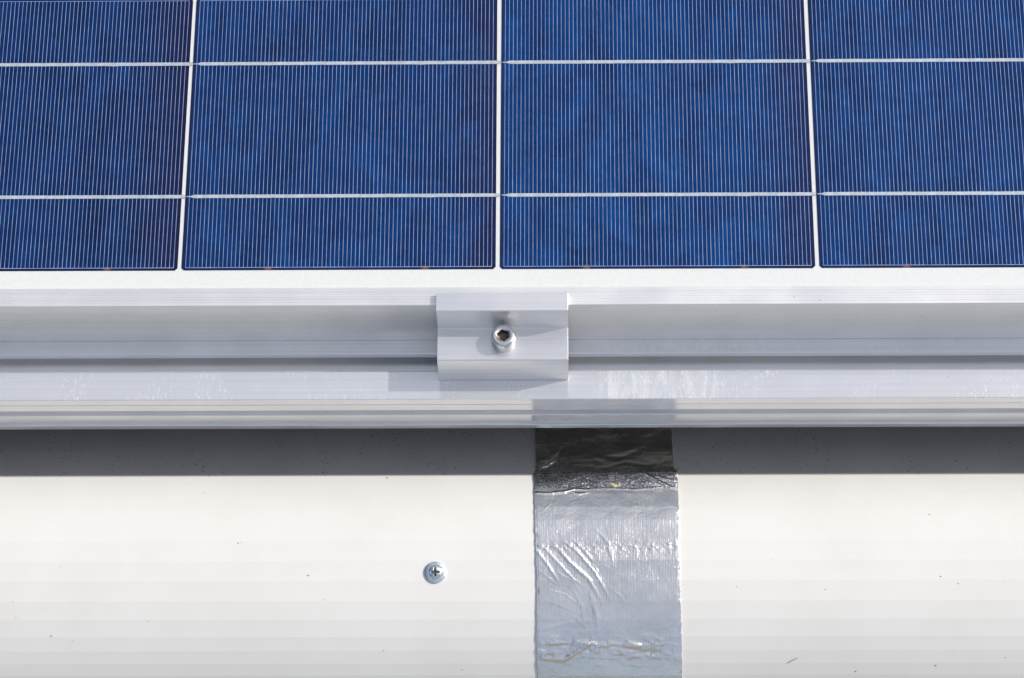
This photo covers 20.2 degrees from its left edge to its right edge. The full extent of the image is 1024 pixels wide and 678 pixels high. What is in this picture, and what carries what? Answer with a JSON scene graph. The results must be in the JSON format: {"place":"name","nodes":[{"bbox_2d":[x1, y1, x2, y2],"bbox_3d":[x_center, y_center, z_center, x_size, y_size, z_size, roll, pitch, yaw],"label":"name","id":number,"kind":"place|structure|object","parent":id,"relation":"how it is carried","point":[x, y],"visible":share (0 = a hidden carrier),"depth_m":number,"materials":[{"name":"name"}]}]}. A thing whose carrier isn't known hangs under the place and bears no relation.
{"place":"outdoors","nodes":[
{"label":"outdoors","id":0,"kind":"place"},
{"bbox_2d":[0,426,1023,677],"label":"roof","id":1,"kind":"structure","parent":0,"point":[832,552],"depth_m":1.47,"materials":[{"name":"white paint"}]},
{"bbox_2d":[424,562,445,582],"bbox_3d":[-0.039,0.119,1.466,0.011,0.003,0.011,-4,80,0],"label":"roof screw","id":2,"kind":"object","parent":1,"relation":"on","point":[434,572],"visible":1,"depth_m":1.47,"materials":[{"name":"metal"}]},
{"bbox_2d":[0,338,1023,428],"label":"mounting rail","id":3,"kind":"object","parent":1,"relation":"on","point":[657,383],"visible":0.75,"depth_m":1.45,"materials":[{"name":"metal"}]},
{"bbox_2d":[436,293,567,379],"bbox_3d":[-0.004,0.001,1.435,0.065,0.054,0.028,0,65,1],"label":"end clamp","id":4,"kind":"object","parent":3,"relation":"attached to","point":[502,336],"visible":1,"depth_m":1.42,"materials":[{"name":"metal"}]},
{"bbox_2d":[0,0,1023,340],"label":"solar panel","id":5,"kind":"object","parent":3,"relation":"on","point":[202,170],"visible":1,"depth_m":1.45,"materials":[{"name":"blue glass"}]},
{"bbox_2d":[534,427,681,677],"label":"foil tape","id":6,"kind":"object","parent":1,"relation":"attached to","point":[608,590],"visible":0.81,"depth_m":1.47,"materials":[{"name":"metal"}]}
]}

